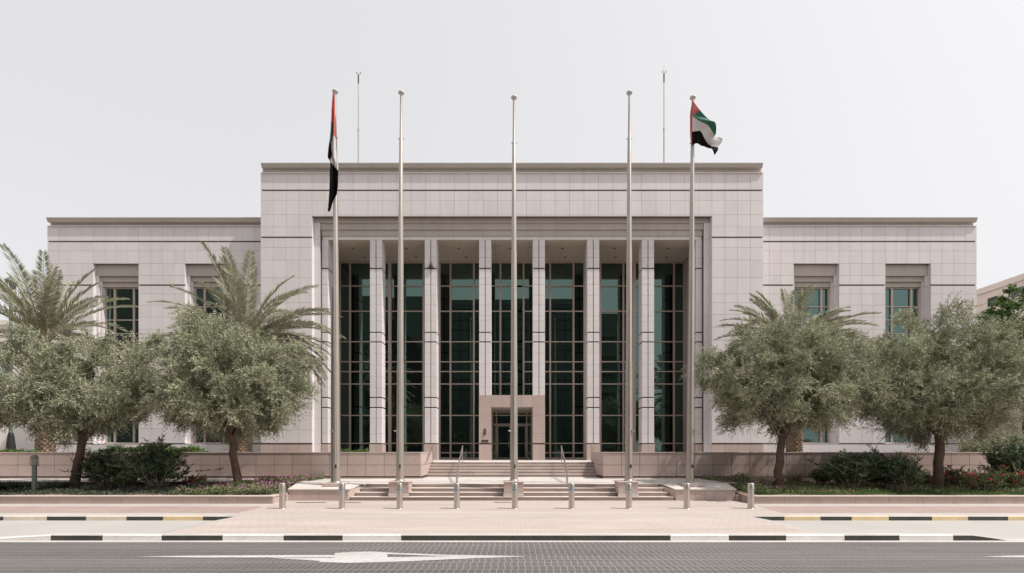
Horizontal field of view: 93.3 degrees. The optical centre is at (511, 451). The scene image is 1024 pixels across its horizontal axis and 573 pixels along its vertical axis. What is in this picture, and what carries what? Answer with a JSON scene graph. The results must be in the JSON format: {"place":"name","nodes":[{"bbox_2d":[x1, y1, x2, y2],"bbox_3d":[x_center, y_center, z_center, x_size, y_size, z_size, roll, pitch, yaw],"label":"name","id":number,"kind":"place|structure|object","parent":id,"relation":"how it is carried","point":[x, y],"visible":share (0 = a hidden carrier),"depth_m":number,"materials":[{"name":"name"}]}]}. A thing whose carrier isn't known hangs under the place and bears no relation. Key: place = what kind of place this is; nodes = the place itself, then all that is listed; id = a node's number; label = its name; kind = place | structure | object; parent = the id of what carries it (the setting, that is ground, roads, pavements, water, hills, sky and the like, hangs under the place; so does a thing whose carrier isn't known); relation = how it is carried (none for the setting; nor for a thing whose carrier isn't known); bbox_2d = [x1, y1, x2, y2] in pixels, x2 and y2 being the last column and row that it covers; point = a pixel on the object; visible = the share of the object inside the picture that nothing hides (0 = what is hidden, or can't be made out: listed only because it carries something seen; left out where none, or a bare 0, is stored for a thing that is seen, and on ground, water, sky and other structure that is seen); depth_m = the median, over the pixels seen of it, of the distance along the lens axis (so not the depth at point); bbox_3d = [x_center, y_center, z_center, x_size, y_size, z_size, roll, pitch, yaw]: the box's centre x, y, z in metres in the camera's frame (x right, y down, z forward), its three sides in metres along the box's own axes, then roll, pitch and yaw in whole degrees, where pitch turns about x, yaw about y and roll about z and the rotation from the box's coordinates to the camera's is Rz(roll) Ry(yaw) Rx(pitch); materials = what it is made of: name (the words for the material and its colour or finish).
{"place":"outdoors","nodes":[
{"label":"outdoors","id":0,"kind":"place"},
{"bbox_2d":[0,479,248,485],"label":"footpath","id":1,"kind":"structure","parent":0,"point":[223,481],"depth_m":19.99,"materials":[{"name":"grey"}]},
{"bbox_2d":[0,478,288,494],"bbox_3d":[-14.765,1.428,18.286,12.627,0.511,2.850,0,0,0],"label":"ground cover","id":2,"kind":"object","parent":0,"point":[125,490],"visible":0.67,"depth_m":17.54,"materials":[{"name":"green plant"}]},
{"bbox_2d":[4,480,31,488],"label":"spiky plant","id":3,"kind":"object","parent":2,"relation":"on","point":[13,485],"visible":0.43,"depth_m":18.36,"materials":[{"name":"green plant"}]},
{"bbox_2d":[30,455,38,489],"bbox_3d":[-17.678,0.845,17.900,0.260,1.430,0.260,0,0,0],"label":"garden lamp","id":4,"kind":"object","parent":2,"relation":"on","point":[34,461],"visible":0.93,"depth_m":17.85,"materials":[{"name":"grey metal"}]},
{"bbox_2d":[33,480,64,489],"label":"spiky plant","id":5,"kind":"object","parent":2,"relation":"on","point":[51,485],"visible":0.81,"depth_m":17.79,"materials":[{"name":"green plant"}]},
{"bbox_2d":[0,321,162,486],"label":"broadleaf tree","id":6,"kind":"object","parent":2,"relation":"on","point":[41,395],"visible":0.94,"depth_m":18.06,"materials":[{"name":"green plant"}]},
{"bbox_2d":[81,484,100,490],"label":"spiky plant","id":7,"kind":"object","parent":2,"relation":"on","point":[92,487],"visible":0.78,"depth_m":18.02,"materials":[{"name":"green plant"}]},
{"bbox_2d":[60,445,131,486],"bbox_3d":[-15.861,0.592,19.086,2.886,1.823,2.338,0,0,0],"label":"oleander shrub","id":8,"kind":"object","parent":2,"relation":"on","point":[98,469],"visible":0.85,"depth_m":18.71,"materials":[{"name":"green plant"}]},
{"bbox_2d":[104,471,140,487],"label":"flowering shrub","id":9,"kind":"object","parent":2,"relation":"on","point":[118,480],"visible":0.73,"depth_m":18.70,"materials":[{"name":"green plant"}]},
{"bbox_2d":[106,433,223,486],"bbox_3d":[-13.721,0.362,18.861,3.564,2.208,2.543,0,0,0],"label":"oleander shrub","id":10,"kind":"object","parent":2,"relation":"on","point":[153,463],"visible":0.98,"depth_m":18.36,"materials":[{"name":"green plant"}]},
{"bbox_2d":[182,472,207,485],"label":"flowering shrub","id":11,"kind":"object","parent":2,"relation":"on","point":[191,480],"visible":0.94,"depth_m":19.50,"materials":[{"name":"green plant"}]},
{"bbox_2d":[110,296,327,485],"bbox_3d":[-11.000,-2.243,19.018,7.477,7.666,5.224,0,0,0],"label":"broadleaf tree","id":12,"kind":"object","parent":2,"relation":"on","point":[223,402],"visible":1,"depth_m":17.99,"materials":[{"name":"green plant"}]},
{"bbox_2d":[167,472,324,494],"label":"magenta flowers","id":13,"kind":"object","parent":2,"relation":"on","point":[269,486],"visible":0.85,"depth_m":17.89,"materials":[{"name":"green plant"}]},
{"bbox_2d":[0,476,1011,540],"bbox_3d":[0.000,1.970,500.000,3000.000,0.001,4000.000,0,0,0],"label":"ground","id":14,"kind":"structure","parent":0,"point":[373,476],"depth_m":38.11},
{"bbox_2d":[0,533,1023,540],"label":"front kerb","id":15,"kind":"structure","parent":14,"relation":"on","point":[507,537],"depth_m":10.46,"materials":[{"name":"concrete"}]},
{"bbox_2d":[746,515,1023,519],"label":"kerb","id":16,"kind":"structure","parent":14,"relation":"on","point":[896,517],"depth_m":13.50,"materials":[{"name":"concrete"}]},
{"bbox_2d":[230,500,787,514],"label":"apron paving","id":17,"kind":"structure","parent":0,"point":[491,507],"depth_m":15.24,"materials":[{"name":"stone"}]},
{"bbox_2d":[278,483,286,508],"bbox_3d":[-7.226,1.397,15.220,0.250,0.806,0.250,0,0,0],"label":"bollard","id":18,"kind":"object","parent":17,"relation":"on","point":[282,495],"visible":1,"depth_m":15.14,"materials":[{"name":"metal"}]},
{"bbox_2d":[338,483,345,508],"bbox_3d":[-5.350,1.397,15.220,0.250,0.806,0.250,0,0,0],"label":"bollard","id":19,"kind":"object","parent":17,"relation":"on","point":[341,495],"visible":0.98,"depth_m":15.14,"materials":[{"name":"metal"}]},
{"bbox_2d":[396,483,403,508],"bbox_3d":[-3.538,1.397,15.220,0.250,0.806,0.250,0,0,0],"label":"bollard","id":20,"kind":"object","parent":17,"relation":"on","point":[399,495],"visible":0.98,"depth_m":15.14,"materials":[{"name":"silver metal"}]},
{"bbox_2d":[453,483,460,508],"bbox_3d":[-1.737,1.397,15.220,0.250,0.806,0.250,0,0,0],"label":"bollard","id":21,"kind":"object","parent":17,"relation":"on","point":[456,495],"visible":0.99,"depth_m":15.14,"materials":[{"name":"silver metal"}]},
{"bbox_2d":[511,483,518,508],"bbox_3d":[0.088,1.397,15.220,0.250,0.806,0.250,0,0,0],"label":"bollard","id":22,"kind":"object","parent":17,"relation":"on","point":[514,495],"visible":0.99,"depth_m":15.13,"materials":[{"name":"grey metal"}]},
{"bbox_2d":[568,483,575,508],"bbox_3d":[1.876,1.397,15.220,0.250,0.806,0.250,0,0,0],"label":"bollard","id":23,"kind":"object","parent":17,"relation":"on","point":[571,487],"visible":0.99,"depth_m":15.14,"materials":[{"name":"grey metal"}]},
{"bbox_2d":[625,483,632,508],"bbox_3d":[3.676,1.397,15.220,0.250,0.806,0.250,0,0,0],"label":"bollard","id":24,"kind":"object","parent":17,"relation":"on","point":[628,495],"visible":0.99,"depth_m":15.14,"materials":[{"name":"grey metal"}]},
{"bbox_2d":[683,483,690,508],"bbox_3d":[5.501,1.397,15.220,0.250,0.806,0.250,0,0,0],"label":"bollard","id":25,"kind":"object","parent":17,"relation":"on","point":[686,487],"visible":1,"depth_m":15.14,"materials":[{"name":"metal"}]},
{"bbox_2d":[747,483,754,508],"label":"bollard","id":26,"kind":"object","parent":17,"relation":"on","point":[750,495],"visible":0.98,"depth_m":15.14,"materials":[{"name":"metal"}]},
{"bbox_2d":[0,542,1023,572],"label":"road","id":27,"kind":"structure","parent":0,"point":[613,557],"depth_m":8.80,"materials":[{"name":"grey asphalt"}]},
{"bbox_2d":[138,552,522,562],"bbox_3d":[-3.369,1.924,8.833,7.149,0.003,0.946,0,0,0],"label":"road marking","id":28,"kind":"object","parent":27,"relation":"on","point":[351,557],"visible":1,"depth_m":8.86,"materials":[{"name":"paint"}]},
{"bbox_2d":[0,541,1023,541],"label":"gutter","id":29,"kind":"object","parent":27,"relation":"on","point":[511,541],"visible":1,"depth_m":10.35,"materials":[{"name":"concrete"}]},
{"bbox_2d":[0,520,1023,538],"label":"layby","id":30,"kind":"structure","parent":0,"point":[1007,529],"depth_m":12.42,"materials":[{"name":"concrete"}]},
{"bbox_2d":[163,516,816,532],"bbox_3d":[-0.520,1.863,12.080,15.520,0.119,2.840,0,0,0],"label":"raised crossing","id":31,"kind":"object","parent":30,"relation":"on","point":[492,524],"visible":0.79,"depth_m":11.94,"materials":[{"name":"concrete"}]},
{"bbox_2d":[0,501,1023,519],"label":"pavement","id":32,"kind":"structure","parent":0,"point":[742,502],"depth_m":16.12,"materials":[{"name":"stone"}]},
{"bbox_2d":[0,493,288,503],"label":"planter wall","id":33,"kind":"structure","parent":32,"relation":"on","point":[140,499],"depth_m":16.62,"materials":[{"name":"beige stone"}]},
{"bbox_2d":[288,483,366,500],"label":"stone platform","id":34,"kind":"structure","parent":32,"relation":"on","point":[308,492],"depth_m":17.70,"materials":[{"name":"beige stone"}]},
{"bbox_2d":[322,482,348,486],"bbox_3d":[-6.678,1.244,18.340,0.800,0.131,0.620,0,0,0],"label":"stone pad","id":35,"kind":"object","parent":34,"relation":"on","point":[328,484],"visible":0.74,"depth_m":18.03,"materials":[{"name":"beige stone"}]},
{"bbox_2d":[330,89,341,482],"bbox_3d":[-6.664,-6.247,18.348,0.377,14.954,0.382,0,0,10],"label":"flagpole","id":36,"kind":"object","parent":35,"relation":"on","point":[335,422],"visible":0.88,"depth_m":18.26,"materials":[{"name":"metal"}]},
{"bbox_2d":[328,93,337,211],"bbox_3d":[-6.715,-11.240,18.157,0.424,4.434,0.166,0,0,0],"label":"flag","id":37,"kind":"object","parent":36,"relation":"attached to","point":[333,159],"visible":1,"depth_m":18.14,"materials":[{"name":"fabric"}]},
{"bbox_2d":[350,483,673,500],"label":"steps","id":38,"kind":"structure","parent":32,"relation":"on","point":[531,491],"depth_m":18.03,"materials":[{"name":"stone"}]},
{"bbox_2d":[388,480,412,496],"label":"pole plinth","id":39,"kind":"structure","parent":38,"relation":"on","point":[407,487],"depth_m":17.76,"materials":[{"name":"beige stone"}]},
{"bbox_2d":[394,90,404,480],"bbox_3d":[-4.198,-6.197,18.095,0.392,14.595,0.390,0,0,0],"label":"flagpole","id":40,"kind":"object","parent":39,"relation":"on","point":[399,431],"visible":0.97,"depth_m":18.01,"materials":[{"name":"metal"}]},
{"bbox_2d":[503,480,523,496],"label":"pole plinth","id":41,"kind":"structure","parent":38,"relation":"on","point":[507,488],"depth_m":17.76,"materials":[{"name":"beige stone"}]},
{"bbox_2d":[509,95,518,480],"bbox_3d":[0.074,-6.107,18.097,0.375,14.414,0.382,0,0,9],"label":"flagpole","id":42,"kind":"object","parent":41,"relation":"on","point":[513,430],"visible":0.98,"depth_m":18.01,"materials":[{"name":"metal"}]},
{"bbox_2d":[614,480,638,496],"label":"pole plinth","id":43,"kind":"structure","parent":38,"relation":"on","point":[620,487],"depth_m":17.76,"materials":[{"name":"beige stone"}]},
{"bbox_2d":[624,90,634,480],"bbox_3d":[4.382,-6.197,18.095,0.401,14.594,0.390,0,0,0],"label":"flagpole","id":44,"kind":"object","parent":43,"relation":"on","point":[629,431],"visible":0.98,"depth_m":18.02,"materials":[{"name":"metal"}]},
{"bbox_2d":[0,506,1023,512],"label":"red paving band","id":45,"kind":"object","parent":32,"relation":"on","point":[781,509],"visible":1,"depth_m":14.97,"materials":[{"name":"stone"}]},
{"bbox_2d":[657,483,735,500],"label":"stone platform","id":46,"kind":"structure","parent":32,"relation":"on","point":[717,492],"depth_m":17.70,"materials":[{"name":"beige stone"}]},
{"bbox_2d":[678,482,704,486],"bbox_3d":[6.785,1.244,18.340,0.800,0.131,0.620,0,0,0],"label":"stone pad","id":47,"kind":"object","parent":46,"relation":"on","point":[697,484],"visible":0.71,"depth_m":18.03,"materials":[{"name":"beige stone"}]},
{"bbox_2d":[685,95,696,482],"bbox_3d":[6.770,-6.158,18.345,0.412,14.678,0.390,0,0,0],"label":"flagpole","id":48,"kind":"object","parent":47,"relation":"on","point":[691,431],"visible":0.98,"depth_m":18.25,"materials":[{"name":"metal"}]},
{"bbox_2d":[690,100,722,154],"bbox_3d":[7.376,-12.252,18.326,1.323,2.046,0.492,0,0,0],"label":"flag","id":49,"kind":"object","parent":48,"relation":"attached to","point":[702,129],"visible":1,"depth_m":18.24,"materials":[{"name":"multicoloured fabric"}]},
{"bbox_2d":[735,494,1023,503],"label":"planter wall","id":50,"kind":"structure","parent":32,"relation":"on","point":[888,499],"depth_m":16.62,"materials":[{"name":"beige stone"}]},
{"bbox_2d":[433,459,590,461],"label":"portico floor","id":51,"kind":"structure","parent":0,"point":[508,460],"depth_m":29.02,"materials":[{"name":"beige stone"}]},
{"bbox_2d":[0,0,1023,319],"label":"sky","id":52,"kind":"structure","parent":0,"point":[109,108],"materials":[{"name":"white"}]},
{"bbox_2d":[286,477,738,485],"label":"terrace","id":53,"kind":"structure","parent":0,"point":[501,479],"depth_m":20.70,"materials":[{"name":"grey stone"}]},
{"bbox_2d":[0,452,431,478],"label":"retaining wall","id":54,"kind":"structure","parent":53,"relation":"on","point":[417,465],"depth_m":22.05,"materials":[{"name":"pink stone"}]},
{"bbox_2d":[427,462,596,476],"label":"steps","id":55,"kind":"structure","parent":53,"relation":"on","point":[502,469],"depth_m":24.23,"materials":[{"name":"stone"}]},
{"bbox_2d":[456,445,462,482],"bbox_3d":[-2.376,0.464,21.888,0.166,1.553,6.183,0,0,-4],"label":"handrail","id":56,"kind":"object","parent":55,"relation":"on","point":[458,466],"visible":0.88,"depth_m":22.83,"materials":[{"name":"metal"}]},
{"bbox_2d":[561,445,567,482],"bbox_3d":[2.376,0.464,21.888,0.166,1.553,6.183,0,0,4],"label":"handrail","id":57,"kind":"object","parent":55,"relation":"on","point":[565,466],"visible":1,"depth_m":22.83,"materials":[{"name":"metal"}]},
{"bbox_2d":[592,452,997,479],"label":"retaining wall","id":58,"kind":"structure","parent":53,"relation":"on","point":[607,465],"depth_m":22.05,"materials":[{"name":"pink stone"}]},
{"bbox_2d":[735,478,1022,495],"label":"planting bed","id":59,"kind":"object","parent":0,"point":[744,493],"visible":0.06,"depth_m":18.59,"materials":[{"name":"soil"}]},
{"bbox_2d":[701,472,804,493],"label":"magenta flowers","id":60,"kind":"object","parent":59,"relation":"on","point":[742,480],"visible":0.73,"depth_m":18.12,"materials":[{"name":"green plant"}]},
{"bbox_2d":[749,469,776,484],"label":"grass tuft","id":61,"kind":"object","parent":59,"relation":"on","point":[770,479],"visible":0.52,"depth_m":18.82,"materials":[{"name":"green plant"}]},
{"bbox_2d":[681,303,900,488],"bbox_3d":[10.780,-1.991,19.220,7.885,7.163,5.939,0,0,0],"label":"broadleaf tree","id":62,"kind":"object","parent":59,"relation":"on","point":[771,391],"visible":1,"depth_m":18.19,"materials":[{"name":"green plant"}]},
{"bbox_2d":[783,470,804,481],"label":"grass tuft","id":63,"kind":"object","parent":59,"relation":"on","point":[793,477],"visible":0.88,"depth_m":20.32,"materials":[{"name":"green plant"}]},
{"bbox_2d":[808,468,832,484],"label":"leafy shrub","id":64,"kind":"object","parent":59,"relation":"on","point":[818,478],"visible":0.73,"depth_m":19.85,"materials":[{"name":"green plant"}]},
{"bbox_2d":[807,448,891,489],"bbox_3d":[13.135,0.634,18.582,2.923,1.778,2.050,0,0,0],"label":"oleander shrub","id":65,"kind":"object","parent":59,"relation":"on","point":[852,469],"visible":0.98,"depth_m":18.34,"materials":[{"name":"green plant"}]},
{"bbox_2d":[866,442,894,489],"bbox_3d":[14.389,0.569,18.796,2.305,1.884,1.878,0,0,0],"label":"oleander shrub","id":66,"kind":"object","parent":59,"relation":"on","point":[874,480],"visible":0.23,"depth_m":18.66,"materials":[{"name":"green plant"}]},
{"bbox_2d":[742,488,1023,494],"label":"grass","id":67,"kind":"structure","parent":59,"relation":"on","point":[932,492],"depth_m":17.24,"materials":[{"name":"green plant"}]},
{"bbox_2d":[766,480,1023,493],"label":"ground cover","id":68,"kind":"object","parent":59,"relation":"on","point":[807,486],"visible":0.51,"depth_m":18.34,"materials":[{"name":"green plant"}]},
{"bbox_2d":[863,450,932,492],"bbox_3d":[14.440,0.744,18.037,1.929,1.685,1.935,0,0,-35],"label":"oleander shrub","id":69,"kind":"object","parent":59,"relation":"on","point":[902,470],"visible":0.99,"depth_m":17.61,"materials":[{"name":"green plant"}]},
{"bbox_2d":[842,290,1023,488],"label":"broadleaf tree","id":70,"kind":"object","parent":59,"relation":"on","point":[954,397],"visible":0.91,"depth_m":18.13,"materials":[{"name":"green plant"}]},
{"bbox_2d":[926,465,982,486],"bbox_3d":[17.492,1.007,19.082,1.676,0.994,1.541,0,0,0],"label":"flowering shrub","id":71,"kind":"object","parent":59,"relation":"on","point":[951,478],"visible":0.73,"depth_m":18.99,"materials":[{"name":"green plant"}]},
{"bbox_2d":[957,466,1010,490],"bbox_3d":[17.541,1.044,18.035,1.785,1.073,1.225,0,0,0],"label":"flowering shrub","id":72,"kind":"object","parent":59,"relation":"on","point":[985,481],"visible":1,"depth_m":17.90,"materials":[{"name":"green plant"}]},
{"bbox_2d":[976,433,1023,485],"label":"oleander shrub","id":73,"kind":"object","parent":59,"relation":"on","point":[1006,458],"visible":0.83,"depth_m":19.19,"materials":[{"name":"green plant"}]},
{"bbox_2d":[981,462,1023,487],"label":"flowering shrub","id":74,"kind":"object","parent":59,"relation":"on","point":[1014,478],"visible":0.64,"depth_m":18.59,"materials":[{"name":"green plant"}]},
{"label":"side ground","id":75,"kind":"structure","parent":0,"visible":0},
{"bbox_2d":[4,277,17,448],"bbox_3d":[-30.055,-5.120,29.000,0.600,10.641,0.600,0,0,0],"label":"lamp post","id":76,"kind":"object","parent":75,"relation":"on","point":[10,442],"visible":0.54,"depth_m":28.92,"materials":[{"name":"grey metal"}]},
{"bbox_2d":[0,423,34,450],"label":"garden wall","id":77,"kind":"structure","parent":75,"relation":"on","point":[21,435],"depth_m":36.00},
{"bbox_2d":[0,320,43,400],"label":"neighbouring building","id":78,"kind":"structure","parent":75,"relation":"on","point":[2,322],"depth_m":42.00,"materials":[{"name":"grey"}]},
{"bbox_2d":[46,163,977,459],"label":"government building","id":79,"kind":"structure","parent":75,"relation":"on","point":[570,231],"depth_m":30.70,"materials":[{"name":"stone"}]},
{"bbox_2d":[105,288,138,442],"bbox_3d":[-25.150,-5.561,31.343,2.360,10.098,0.114,0,0,0],"label":"window","id":80,"kind":"structure","parent":79,"relation":"in","point":[126,317],"depth_m":31.38,"materials":[{"name":"glass"}]},
{"bbox_2d":[195,288,228,442],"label":"window","id":81,"kind":"structure","parent":79,"relation":"in","point":[202,293],"depth_m":31.38,"materials":[{"name":"glass"}]},
{"bbox_2d":[356,72,360,162],"bbox_3d":[-10.308,-22.041,32.500,0.290,6.903,0.114,0,0,0],"label":"rooftop mast","id":82,"kind":"object","parent":79,"relation":"on","point":[358,116],"visible":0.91,"depth_m":32.47,"materials":[{"name":"metal"}]},
{"bbox_2d":[339,261,389,451],"bbox_3d":[-10.200,-6.305,33.463,3.500,13.670,0.114,0,0,0],"label":"window","id":83,"kind":"structure","parent":79,"relation":"in","point":[354,276],"depth_m":33.50,"materials":[{"name":"glass"}]},
{"bbox_2d":[390,261,438,451],"bbox_3d":[-6.750,-6.305,33.463,3.400,13.670,0.114,0,0,0],"label":"window","id":84,"kind":"structure","parent":79,"relation":"in","point":[414,271],"depth_m":33.50,"materials":[{"name":"glass"}]},
{"bbox_2d":[439,261,478,458],"bbox_3d":[-3.360,-6.305,33.463,3.380,13.670,0.114,0,0,0],"label":"window","id":85,"kind":"structure","parent":79,"relation":"in","point":[458,280],"depth_m":33.50,"materials":[{"name":"glass"}]},
{"bbox_2d":[496,425,509,458],"bbox_3d":[-0.551,-0.657,33.216,1.042,2.369,0.167,0,0,0],"label":"door","id":86,"kind":"structure","parent":79,"relation":"in","point":[502,431],"depth_m":33.28,"materials":[{"name":"glass"}]},
{"bbox_2d":[491,261,532,394],"bbox_3d":[0.000,-8.302,33.463,3.340,9.676,0.114,0,0,0],"label":"window","id":87,"kind":"structure","parent":79,"relation":"in","point":[501,270],"depth_m":33.50,"materials":[{"name":"glass"}]},
{"bbox_2d":[518,425,526,458],"bbox_3d":[0.496,-0.657,33.265,1.042,2.369,0.070,0,0,0],"label":"door","id":88,"kind":"structure","parent":79,"relation":"in","point":[522,429],"depth_m":33.28,"materials":[{"name":"glass"}]},
{"bbox_2d":[545,261,584,458],"bbox_3d":[3.360,-6.305,33.463,3.380,13.670,0.114,0,0,0],"label":"window","id":89,"kind":"structure","parent":79,"relation":"in","point":[564,280],"depth_m":33.50,"materials":[{"name":"glass"}]},
{"bbox_2d":[585,261,633,451],"bbox_3d":[6.750,-6.305,33.463,3.400,13.670,0.114,0,0,0],"label":"window","id":90,"kind":"structure","parent":79,"relation":"in","point":[612,274],"depth_m":33.50,"materials":[{"name":"glass"}]},
{"bbox_2d":[634,261,684,451],"bbox_3d":[10.200,-6.305,33.463,3.500,13.670,0.114,0,0,0],"label":"window","id":91,"kind":"structure","parent":79,"relation":"in","point":[669,276],"depth_m":33.50,"materials":[{"name":"glass"}]},
{"bbox_2d":[662,71,666,162],"bbox_3d":[10.230,-22.292,32.500,0.290,7.405,0.114,0,0,0],"label":"rooftop mast","id":92,"kind":"object","parent":79,"relation":"on","point":[664,128],"visible":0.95,"depth_m":32.47,"materials":[{"name":"metal"}]},
{"bbox_2d":[795,288,828,442],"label":"window","id":93,"kind":"structure","parent":79,"relation":"in","point":[821,303],"depth_m":31.38,"materials":[{"name":"glass"}]},
{"bbox_2d":[885,288,918,442],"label":"window","id":94,"kind":"structure","parent":79,"relation":"in","point":[895,298],"depth_m":31.38,"materials":[{"name":"glass"}]},
{"bbox_2d":[950,283,1023,434],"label":"broadleaf tree","id":95,"kind":"object","parent":75,"relation":"on","point":[1007,305],"visible":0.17,"depth_m":25.42,"materials":[{"name":"green plant"}]},
{"bbox_2d":[977,273,1023,443],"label":"neighbouring building","id":96,"kind":"structure","parent":75,"relation":"on","point":[989,294],"depth_m":33.59,"materials":[{"name":"grey"}]},
{"bbox_2d":[987,294,999,308],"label":"window","id":97,"kind":"structure","parent":96,"relation":"in","point":[992,298],"depth_m":34.21,"materials":[{"name":"grey"}]},
{"bbox_2d":[1010,284,1023,299],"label":"window","id":98,"kind":"structure","parent":96,"relation":"in","point":[1012,295],"depth_m":32.45,"materials":[{"name":"grey glass"}]},
{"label":"raised bed","id":99,"kind":"structure","parent":0,"visible":0},
{"bbox_2d":[0,448,42,451],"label":"hedge","id":100,"kind":"object","parent":99,"relation":"on","point":[14,450],"visible":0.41,"depth_m":22.63,"materials":[{"name":"green plant"}]},
{"bbox_2d":[0,243,136,451],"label":"date palm","id":101,"kind":"object","parent":99,"relation":"on","point":[53,311],"visible":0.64,"depth_m":23.87,"materials":[{"name":"green plant"}]},
{"bbox_2d":[96,444,208,451],"bbox_3d":[-16.956,-0.068,22.944,4.895,0.656,1.097,0,0,0],"label":"hedge","id":102,"kind":"object","parent":99,"relation":"on","point":[192,448],"visible":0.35,"depth_m":22.66,"materials":[{"name":"green plant"}]},
{"bbox_2d":[141,242,345,451],"bbox_3d":[-13.367,-4.890,24.082,8.672,10.020,8.439,0,0,43],"label":"date palm","id":103,"kind":"object","parent":99,"relation":"on","point":[241,289],"visible":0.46,"depth_m":23.85,"materials":[{"name":"green plant"}]},
{"bbox_2d":[340,447,369,451],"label":"hedge","id":104,"kind":"object","parent":99,"relation":"on","point":[350,450],"visible":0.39,"depth_m":22.60,"materials":[{"name":"green plant"}]},
{"bbox_2d":[714,284,881,451],"bbox_3d":[14.221,-4.228,24.341,7.214,8.695,6.419,0,0,-34],"label":"date palm","id":105,"kind":"object","parent":99,"relation":"on","point":[772,314],"visible":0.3,"depth_m":24.12,"materials":[{"name":"green plant"}]},
{"bbox_2d":[955,428,1023,451],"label":"hedge","id":106,"kind":"object","parent":99,"relation":"on","point":[976,447],"visible":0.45,"depth_m":22.90,"materials":[{"name":"green plant"}]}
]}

